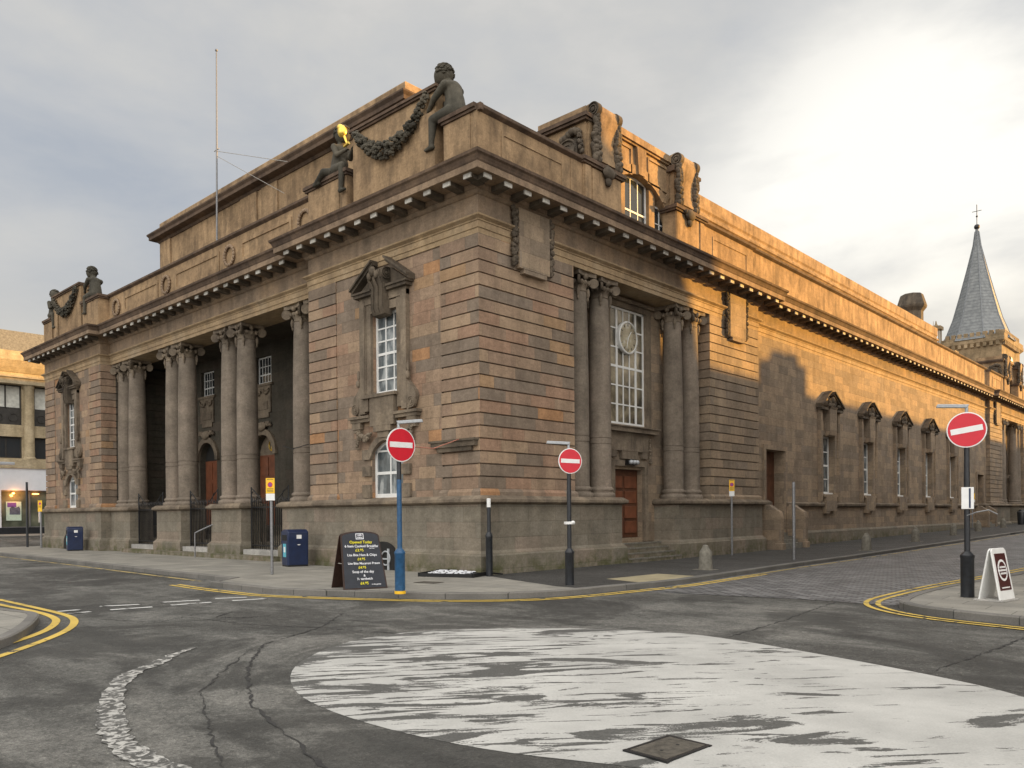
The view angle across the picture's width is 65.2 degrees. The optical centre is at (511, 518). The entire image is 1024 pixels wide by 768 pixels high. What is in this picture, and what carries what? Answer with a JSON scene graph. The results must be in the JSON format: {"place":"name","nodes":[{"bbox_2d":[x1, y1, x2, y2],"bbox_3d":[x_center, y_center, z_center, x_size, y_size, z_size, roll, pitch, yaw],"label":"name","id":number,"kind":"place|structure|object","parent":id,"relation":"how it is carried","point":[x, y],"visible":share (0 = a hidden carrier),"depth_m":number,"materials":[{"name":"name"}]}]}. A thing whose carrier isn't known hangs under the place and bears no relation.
{"place":"outdoors","nodes":[
{"label":"outdoors","id":0,"kind":"place"},
{"bbox_2d":[0,610,38,639],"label":"pavement","id":1,"kind":"structure","parent":0,"point":[9,620],"depth_m":12.70,"materials":[{"name":"grey concrete"}]},
{"bbox_2d":[0,608,39,648],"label":"kerb","id":2,"kind":"structure","parent":1,"relation":"on","point":[32,619],"depth_m":11.72,"materials":[{"name":"concrete"}]},
{"bbox_2d":[0,533,44,535],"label":"pavement","id":3,"kind":"structure","parent":0,"point":[19,534],"depth_m":53.03,"materials":[{"name":"grey concrete"}]},
{"bbox_2d":[0,532,1014,593],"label":"pavement","id":4,"kind":"structure","parent":0,"point":[250,572],"depth_m":22.61,"materials":[{"name":"grey concrete"}]},
{"bbox_2d":[25,482,28,546],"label":"bare post","id":5,"kind":"object","parent":4,"relation":"on","point":[27,532],"visible":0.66,"depth_m":44.38,"materials":[{"name":"grey metal"}]},
{"bbox_2d":[38,500,41,547],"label":"parking sign","id":6,"kind":"object","parent":4,"relation":"on","point":[40,506],"visible":1,"depth_m":43.26,"materials":[{"name":"grey metal"}]},
{"bbox_2d":[66,527,82,550],"bbox_3d":[-21.336,0.983,39.078,0.688,1.170,0.644,-1,0,-35],"label":"litter bin","id":7,"kind":"object","parent":4,"relation":"on","point":[74,538],"visible":1,"depth_m":38.84,"materials":[{"name":"blue metal"}]},
{"bbox_2d":[194,524,212,556],"bbox_3d":[-11.843,0.689,31.870,1.531,1.675,0.074,-1,0,-8],"label":"handrail","id":8,"kind":"object","parent":4,"relation":"on","point":[195,539],"visible":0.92,"depth_m":31.76,"materials":[{"name":"grey metal"}]},
{"bbox_2d":[266,478,274,574],"bbox_3d":[-6.597,0.215,21.968,0.259,2.640,0.102,0,0,12],"label":"parking sign","id":9,"kind":"object","parent":4,"relation":"on","point":[270,485],"visible":1,"depth_m":21.94,"materials":[{"name":"grey metal"}]},
{"bbox_2d":[281,529,307,566],"bbox_3d":[-6.929,0.933,25.568,0.688,1.170,0.644,-1,0,-35],"label":"litter bin","id":10,"kind":"object","parent":4,"relation":"on","point":[294,547],"visible":1,"depth_m":25.33,"materials":[{"name":"blue metal"}]},
{"bbox_2d":[331,531,387,589],"bbox_3d":[-3.380,0.906,17.708,1.000,1.250,0.820,-1,0,-31],"label":"chalkboard","id":11,"kind":"object","parent":4,"relation":"on","point":[359,565],"visible":1,"depth_m":17.54,"materials":[{"name":"brown wood"}]},
{"bbox_2d":[386,419,422,593],"bbox_3d":[-2.184,-0.240,16.266,0.767,3.537,0.333,-1,0,-19],"label":"no entry sign","id":12,"kind":"object","parent":4,"relation":"on","point":[400,444],"visible":1,"depth_m":16.23,"materials":[{"name":"red metal"}]},
{"bbox_2d":[413,581,441,583],"bbox_3d":[-1.969,1.507,18.931,0.600,0.006,0.400,0,0,31],"label":"pavement hatch","id":13,"kind":"object","parent":4,"relation":"on","point":[433,582],"visible":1,"depth_m":18.85,"materials":[{"name":"grey metal"}]},
{"bbox_2d":[418,569,502,577],"bbox_3d":[-1.305,1.433,20.875,2.056,0.126,1.000,0,0,23],"label":"fallen board","id":14,"kind":"object","parent":4,"relation":"on","point":[451,573],"visible":0.94,"depth_m":20.69,"materials":[{"name":"wood"}]},
{"bbox_2d":[485,498,492,575],"bbox_3d":[-0.593,0.486,20.682,0.190,2.010,0.190,0,0,43],"label":"marker post","id":15,"kind":"object","parent":4,"relation":"on","point":[489,552],"visible":1,"depth_m":20.62,"materials":[{"name":"black paint"}]},
{"bbox_2d":[0,531,1023,598],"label":"kerb","id":16,"kind":"structure","parent":4,"relation":"on","point":[429,595],"depth_m":18.71,"materials":[{"name":"stone"}]},
{"bbox_2d":[20,81,1023,574],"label":"city hall","id":17,"kind":"structure","parent":4,"relation":"on","point":[654,339],"depth_m":28.56,"materials":[{"name":"stone"}]},
{"bbox_2d":[47,289,58,328],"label":"cherub statue","id":18,"kind":"object","parent":17,"relation":"on","point":[53,292],"visible":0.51,"depth_m":43.05,"materials":[{"name":"grey stone"}]},
{"bbox_2d":[69,404,73,446],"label":"window","id":19,"kind":"structure","parent":17,"relation":"in","point":[71,407],"depth_m":41.78,"materials":[{"name":"white glass"}]},
{"bbox_2d":[70,476,77,507],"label":"window","id":20,"kind":"structure","parent":17,"relation":"in","point":[73,497],"depth_m":41.73,"materials":[{"name":"white glass"}]},
{"bbox_2d":[82,266,102,314],"bbox_3d":[-20.741,-11.310,39.633,1.376,2.397,0.786,0,0,43],"label":"cherub statue","id":21,"kind":"object","parent":17,"relation":"on","point":[93,282],"visible":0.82,"depth_m":39.38,"materials":[{"name":"grey stone"}]},
{"bbox_2d":[138,492,163,543],"bbox_3d":[-16.494,0.005,36.582,2.710,2.350,0.050,0,0,43],"label":"iron railing","id":22,"kind":"object","parent":17,"relation":"on","point":[143,510],"visible":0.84,"depth_m":36.85,"materials":[{"name":"black metal"}]},
{"bbox_2d":[190,489,217,546],"bbox_3d":[-12.720,-0.008,33.078,2.490,2.350,0.050,0,0,43],"label":"iron railing","id":23,"kind":"object","parent":17,"relation":"on","point":[200,508],"visible":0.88,"depth_m":33.27,"materials":[{"name":"black metal"}]},
{"bbox_2d":[204,371,213,396],"bbox_3d":[-14.533,-6.489,38.719,1.300,1.200,0.070,0,0,43],"label":"window","id":24,"kind":"structure","parent":17,"relation":"in","point":[209,376],"depth_m":38.85,"materials":[{"name":"grey glass"}]},
{"bbox_2d":[206,461,216,524],"bbox_3d":[-14.413,-1.240,38.829,1.700,3.100,0.090,0,0,43],"label":"door","id":25,"kind":"structure","parent":17,"relation":"in","point":[211,466],"depth_m":39.00,"materials":[{"name":"brown wood"}]},
{"bbox_2d":[214,49,287,239],"bbox_3d":[-10.209,-15.151,32.434,4.805,8.720,1.121,0,0,36],"label":"flagpole","id":26,"kind":"object","parent":17,"relation":"on","point":[217,148],"visible":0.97,"depth_m":33.29,"materials":[{"name":"grey metal"}]},
{"bbox_2d":[259,356,270,383],"bbox_3d":[-10.759,-6.502,35.215,1.300,1.200,0.070,0,0,43],"label":"window","id":27,"kind":"structure","parent":17,"relation":"in","point":[264,363],"depth_m":35.28,"materials":[{"name":"grey glass"}]},
{"bbox_2d":[260,454,274,524],"bbox_3d":[-10.638,-1.254,35.325,1.700,3.100,0.090,0,0,43],"label":"door","id":28,"kind":"structure","parent":17,"relation":"in","point":[267,462],"depth_m":35.52,"materials":[{"name":"brown wood"}]},
{"bbox_2d":[251,485,289,549],"bbox_3d":[-8.945,-0.021,29.575,2.710,2.350,0.050,0,0,43],"label":"iron railing","id":29,"kind":"object","parent":17,"relation":"on","point":[263,507],"visible":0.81,"depth_m":29.76,"materials":[{"name":"black metal"}]},
{"bbox_2d":[313,124,352,192],"bbox_3d":[-5.603,-11.296,25.517,1.724,2.298,0.821,0,0,43],"label":"cherub statue","id":30,"kind":"object","parent":17,"relation":"on","point":[342,154],"visible":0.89,"depth_m":25.16,"materials":[{"name":"grey stone"}]},
{"bbox_2d":[376,310,396,392],"bbox_3d":[-3.609,-4.926,23.825,1.290,2.450,0.070,0,0,43],"label":"window","id":31,"kind":"structure","parent":17,"relation":"in","point":[386,359],"depth_m":23.93,"materials":[{"name":"white glass"}]},
{"bbox_2d":[375,442,402,497],"bbox_3d":[-3.591,-1.471,23.854,1.460,1.700,0.070,0,0,43],"label":"window","id":32,"kind":"structure","parent":17,"relation":"in","point":[385,465],"depth_m":24.04,"materials":[{"name":"grey glass"}]},
{"bbox_2d":[415,439,458,448],"bbox_3d":[-1.783,-1.799,18.838,0.139,0.603,4.990,0,0,10],"label":"cable","id":33,"kind":"object","parent":17,"relation":"attached to","point":[437,446],"visible":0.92,"depth_m":18.76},
{"bbox_2d":[424,62,465,151],"bbox_3d":[-1.810,-11.357,22.060,1.376,2.397,0.786,0,0,43],"label":"cherub statue","id":34,"kind":"object","parent":17,"relation":"on","point":[450,89],"visible":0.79,"depth_m":21.82,"materials":[{"name":"grey stone"}]},
{"bbox_2d":[615,469,637,537],"bbox_3d":[3.836,-0.512,27.739,0.095,2.350,1.750,0,0,43],"label":"door","id":35,"kind":"structure","parent":17,"relation":"in","point":[625,480],"depth_m":27.92,"materials":[{"name":"brown wood"}]},
{"bbox_2d":[610,305,643,426],"bbox_3d":[3.928,-5.187,27.639,0.070,4.000,2.100,0,0,43],"label":"window","id":36,"kind":"structure","parent":17,"relation":"in","point":[627,371],"depth_m":27.70,"materials":[{"name":"grey glass"}]},
{"bbox_2d":[625,176,645,223],"bbox_3d":[4.140,-10.438,27.329,0.070,2.300,1.420,0,0,43],"label":"window","id":37,"kind":"structure","parent":17,"relation":"in","point":[635,192],"depth_m":27.43,"materials":[{"name":"grey glass"}]},
{"bbox_2d":[655,207,661,230],"bbox_3d":[5.211,-10.153,28.481,0.070,1.700,0.960,0,0,43],"label":"window","id":38,"kind":"structure","parent":17,"relation":"in","point":[658,224],"depth_m":28.43,"materials":[{"name":"glass"}]},
{"bbox_2d":[766,451,773,505],"bbox_3d":[10.984,-0.963,34.886,0.090,3.950,1.880,0,0,43],"label":"door","id":39,"kind":"structure","parent":17,"relation":"in","point":[769,455],"depth_m":35.24,"materials":[{"name":"brown wood"}]},
{"bbox_2d":[823,436,828,492],"bbox_3d":[15.118,-2.582,39.037,0.070,2.830,1.440,0,0,43],"label":"window","id":40,"kind":"structure","parent":17,"relation":"in","point":[825,439],"depth_m":39.39,"materials":[{"name":"white glass"}]},
{"bbox_2d":[864,443,867,493],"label":"window","id":41,"kind":"structure","parent":17,"relation":"in","point":[865,445],"depth_m":43.37,"materials":[{"name":"grey glass"}]},
{"bbox_2d":[897,449,899,494],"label":"window","id":42,"kind":"structure","parent":17,"relation":"in","point":[898,450],"depth_m":47.38,"materials":[{"name":"white paint"}]},
{"bbox_2d":[926,453,926,495],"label":"window","id":43,"kind":"structure","parent":17,"relation":"in","point":[926,453],"depth_m":51.36,"materials":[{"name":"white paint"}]},
{"bbox_2d":[934,321,943,343],"bbox_3d":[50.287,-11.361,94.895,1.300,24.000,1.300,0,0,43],"label":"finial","id":44,"kind":"object","parent":17,"relation":"on","point":[940,328],"visible":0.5,"depth_m":94.39,"materials":[{"name":"stone"}]},
{"bbox_2d":[950,457,950,496],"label":"window","id":45,"kind":"structure","parent":17,"relation":"in","point":[950,457],"depth_m":55.31,"materials":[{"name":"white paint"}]},
{"bbox_2d":[857,533,874,550],"bbox_3d":[14.070,0.951,31.802,0.600,0.754,0.440,0,0,43],"label":"stone bollard","id":46,"kind":"object","parent":4,"relation":"on","point":[866,545],"visible":0.91,"depth_m":31.66,"materials":[{"name":"stone"}]},
{"bbox_2d":[907,527,923,541],"bbox_3d":[19.376,0.796,38.473,0.600,0.754,0.440,0,0,43],"label":"stone bollard","id":47,"kind":"object","parent":4,"relation":"on","point":[915,535],"visible":0.9,"depth_m":38.34,"materials":[{"name":"stone"}]},
{"bbox_2d":[950,523,956,534],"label":"stone bollard","id":48,"kind":"object","parent":4,"relation":"on","point":[953,528],"visible":0.89,"depth_m":45.16,"materials":[{"name":"stone"}]},
{"bbox_2d":[942,205,1023,361],"bbox_3d":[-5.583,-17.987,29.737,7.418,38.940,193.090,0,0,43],"label":"church steeple","id":49,"kind":"structure","parent":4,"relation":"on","point":[978,328],"depth_m":93.89,"materials":[{"name":"stone"}]},
{"bbox_2d":[0,538,1023,767],"bbox_3d":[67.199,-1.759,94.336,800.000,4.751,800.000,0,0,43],"label":"road","id":50,"kind":"structure","parent":0,"point":[52,689],"depth_m":10.30,"materials":[{"name":"grey asphalt"}]},
{"bbox_2d":[0,535,44,537],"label":"kerb","id":51,"kind":"structure","parent":50,"relation":"on","point":[36,536],"depth_m":52.18,"materials":[{"name":"stone"}]},
{"bbox_2d":[0,329,47,533],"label":"shop building","id":52,"kind":"structure","parent":50,"relation":"on","point":[22,418],"depth_m":54.10,"materials":[{"name":"stone"}]},
{"bbox_2d":[0,462,14,464],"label":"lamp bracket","id":53,"kind":"object","parent":52,"relation":"attached to","point":[7,463],"visible":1,"depth_m":51.92,"materials":[{"name":"metal"}]},
{"bbox_2d":[0,384,21,457],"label":"window","id":54,"kind":"structure","parent":52,"relation":"in","point":[10,395],"depth_m":54.01,"materials":[{"name":"grey glass"}]},
{"bbox_2d":[1,490,47,527],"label":"shop window","id":55,"kind":"structure","parent":52,"relation":"in","point":[13,506],"depth_m":54.09,"materials":[{"name":"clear glass"}]},
{"bbox_2d":[34,387,45,458],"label":"window","id":56,"kind":"structure","parent":52,"relation":"in","point":[39,393],"depth_m":55.31,"materials":[{"name":"grey glass"}]},
{"bbox_2d":[0,604,59,642],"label":"road marking","id":57,"kind":"object","parent":50,"relation":"on","point":[55,622],"visible":0.95,"depth_m":13.24,"materials":[{"name":"yellow paint"}]},
{"bbox_2d":[0,599,78,656],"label":"road marking","id":58,"kind":"object","parent":50,"relation":"on","point":[74,621],"visible":1,"depth_m":12.51,"materials":[{"name":"yellow paint"}]},
{"bbox_2d":[0,556,199,580],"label":"road marking","id":59,"kind":"object","parent":50,"relation":"on","point":[109,569],"visible":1,"depth_m":25.86,"materials":[{"name":"yellow paint"}]},
{"bbox_2d":[100,604,141,606],"bbox_3d":[-7.619,1.691,15.608,0.735,0.001,0.150,-1,0,-25],"label":"road marking","id":60,"kind":"object","parent":50,"relation":"on","point":[122,605],"visible":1,"depth_m":15.58,"materials":[{"name":"white paint"}]},
{"bbox_2d":[110,606,151,609],"bbox_3d":[-7.160,1.690,15.080,0.726,0.001,0.150,-1,0,-35],"label":"road marking","id":61,"kind":"object","parent":50,"relation":"on","point":[130,608],"visible":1,"depth_m":15.05,"materials":[{"name":"white paint"}]},
{"bbox_2d":[95,647,194,767],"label":"road marking","id":62,"kind":"object","parent":50,"relation":"on","point":[111,723],"visible":1,"depth_m":6.56,"materials":[{"name":"white paint"}]},
{"bbox_2d":[172,602,211,604],"bbox_3d":[-6.327,1.679,15.808,0.763,0.001,0.150,-1,0,-37],"label":"road marking","id":63,"kind":"object","parent":50,"relation":"on","point":[191,603],"visible":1,"depth_m":15.81,"materials":[{"name":"white paint"}]},
{"bbox_2d":[198,649,250,766],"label":"road crack","id":64,"kind":"object","parent":50,"relation":"on","point":[212,741],"visible":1,"depth_m":6.67,"materials":[{"name":"black asphalt"}]},
{"bbox_2d":[245,644,327,767],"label":"road crack","id":65,"kind":"object","parent":50,"relation":"on","point":[318,761],"visible":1,"depth_m":6.82,"materials":[{"name":"black asphalt"}]},
{"bbox_2d":[190,617,389,632],"bbox_3d":[-3.634,1.676,12.550,4.360,0.001,0.248,0,0,28],"label":"road crack","id":66,"kind":"object","parent":50,"relation":"on","point":[300,626],"visible":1,"depth_m":12.47,"materials":[{"name":"black asphalt"}]},
{"bbox_2d":[265,613,342,643],"bbox_3d":[-3.044,1.671,12.372,0.220,0.001,3.352,0,0,6],"label":"road crack","id":67,"kind":"object","parent":50,"relation":"on","point":[306,631],"visible":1,"depth_m":11.92,"materials":[{"name":"black asphalt"}]},
{"bbox_2d":[177,574,757,600],"bbox_3d":[-0.494,1.613,18.599,15.491,0.001,5.362,-1,0,-7],"label":"road marking","id":68,"kind":"object","parent":50,"relation":"on","point":[467,600],"visible":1,"depth_m":17.27,"materials":[{"name":"yellow paint"}]},
{"bbox_2d":[171,574,766,601],"bbox_3d":[-0.490,1.614,18.432,15.790,0.001,5.430,-1,0,-7],"label":"road marking","id":69,"kind":"object","parent":50,"relation":"on","point":[466,601],"visible":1,"depth_m":16.87,"materials":[{"name":"yellow paint"}]},
{"bbox_2d":[290,628,1023,767],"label":"road marking","id":70,"kind":"object","parent":50,"relation":"on","point":[605,696],"visible":1,"depth_m":7.26,"materials":[{"name":"paint"}]},
{"bbox_2d":[623,735,711,763],"bbox_3d":[1.125,1.676,5.786,0.549,0.054,0.387,-1,0,-43],"label":"manhole cover","id":71,"kind":"object","parent":50,"relation":"on","point":[666,749],"visible":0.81,"depth_m":5.75,"materials":[{"name":"grey metal"}]},
{"bbox_2d":[728,602,833,636],"bbox_3d":[4.578,1.602,13.071,0.121,0.001,5.214,0,0,37],"label":"road crack","id":72,"kind":"object","parent":50,"relation":"on","point":[779,621],"visible":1,"depth_m":12.50,"materials":[{"name":"black asphalt"}]},
{"bbox_2d":[863,568,1023,629],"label":"road marking","id":73,"kind":"object","parent":50,"relation":"on","point":[866,602],"visible":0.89,"depth_m":14.47,"materials":[{"name":"yellow paint"}]},
{"bbox_2d":[875,570,1023,627],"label":"road marking","id":74,"kind":"object","parent":50,"relation":"on","point":[877,602],"visible":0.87,"depth_m":14.54,"materials":[{"name":"yellow paint"}]},
{"bbox_2d":[937,637,1023,669],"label":"road crack","id":75,"kind":"object","parent":50,"relation":"on","point":[990,650],"visible":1,"depth_m":9.76,"materials":[{"name":"black asphalt"}]},
{"bbox_2d":[0,0,1023,384],"label":"sky","id":76,"kind":"structure","parent":0,"point":[867,138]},
{"bbox_2d":[610,574,690,581],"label":"pavement","id":77,"kind":"structure","parent":0,"point":[650,577],"depth_m":19.71,"materials":[{"name":"grey concrete"}]},
{"bbox_2d":[493,523,1023,587],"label":"pavement","id":78,"kind":"structure","parent":0,"point":[600,575],"depth_m":25.86,"materials":[{"name":"grey concrete"}]},
{"bbox_2d":[546,441,581,584],"bbox_3d":[1.181,-0.123,17.907,0.793,3.228,0.253,-1,0,-7],"label":"no entry sign","id":79,"kind":"object","parent":78,"relation":"on","point":[569,460],"visible":1,"depth_m":17.88,"materials":[{"name":"red metal"}]},
{"bbox_2d":[692,545,718,570],"bbox_3d":[5.407,1.112,22.381,0.600,0.754,0.440,0,0,43],"label":"stone bollard","id":80,"kind":"object","parent":78,"relation":"on","point":[705,557],"visible":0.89,"depth_m":22.24,"materials":[{"name":"stone"}]},
{"bbox_2d":[729,480,733,554],"bbox_3d":[8.157,-0.035,29.733,0.187,2.800,0.102,0,0,6],"label":"parking sign","id":81,"kind":"object","parent":78,"relation":"on","point":[731,488],"visible":1,"depth_m":29.71,"materials":[{"name":"grey metal"}]},
{"bbox_2d":[792,482,795,559],"bbox_3d":[9.308,0.083,26.455,0.100,2.580,0.100,0,0,43],"label":"bare post","id":82,"kind":"object","parent":78,"relation":"on","point":[793,525],"visible":1,"depth_m":26.42,"materials":[{"name":"grey metal"}]},
{"bbox_2d":[975,520,981,530],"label":"stone bollard","id":83,"kind":"object","parent":78,"relation":"on","point":[978,527],"visible":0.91,"depth_m":50.78,"materials":[{"name":"stone"}]},
{"bbox_2d":[1000,518,1005,527],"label":"stone bollard","id":84,"kind":"object","parent":78,"relation":"on","point":[1003,523],"visible":0.88,"depth_m":57.15,"materials":[{"name":"stone"}]},
{"bbox_2d":[1017,510,1023,524],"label":"street bin","id":85,"kind":"object","parent":78,"relation":"on","point":[1020,517],"visible":1,"depth_m":64.44,"materials":[{"name":"black paint"}]},
{"bbox_2d":[638,533,1023,605],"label":"cobbled street","id":86,"kind":"structure","parent":0,"point":[859,580],"depth_m":20.80,"materials":[{"name":"grey stone"}]},
{"bbox_2d":[636,588,863,603],"bbox_3d":[4.611,1.580,16.392,5.310,0.001,0.359,0,0,41],"label":"road crack","id":87,"kind":"object","parent":86,"relation":"on","point":[751,596],"visible":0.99,"depth_m":16.44,"materials":[{"name":"black asphalt"}]},
{"bbox_2d":[758,534,1020,573],"bbox_3d":[25.024,1.063,42.101,0.358,0.391,54.004,0,0,43],"label":"road marking","id":88,"kind":"object","parent":86,"relation":"on","point":[874,556],"visible":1,"depth_m":29.19,"materials":[{"name":"yellow paint"}]},
{"bbox_2d":[900,574,1023,617],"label":"pavement","id":89,"kind":"structure","parent":0,"point":[950,597],"depth_m":14.05,"materials":[{"name":"grey concrete"}]},
{"bbox_2d":[899,572,1023,625],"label":"kerb","id":90,"kind":"structure","parent":89,"relation":"on","point":[973,616],"depth_m":12.82,"materials":[{"name":"concrete"}]},
{"bbox_2d":[936,404,997,597],"bbox_3d":[8.374,-0.338,14.755,0.982,3.568,0.253,0,0,30],"label":"no entry sign","id":91,"kind":"object","parent":89,"relation":"on","point":[966,430],"visible":1,"depth_m":14.70,"materials":[{"name":"red metal"}]},
{"bbox_2d":[974,548,1019,601],"bbox_3d":[8.603,0.987,14.227,0.688,0.920,0.480,-1,0,-37],"label":"advert board","id":92,"kind":"object","parent":89,"relation":"on","point":[996,572],"visible":1,"depth_m":14.15,"materials":[{"name":"white paint"}]}
]}

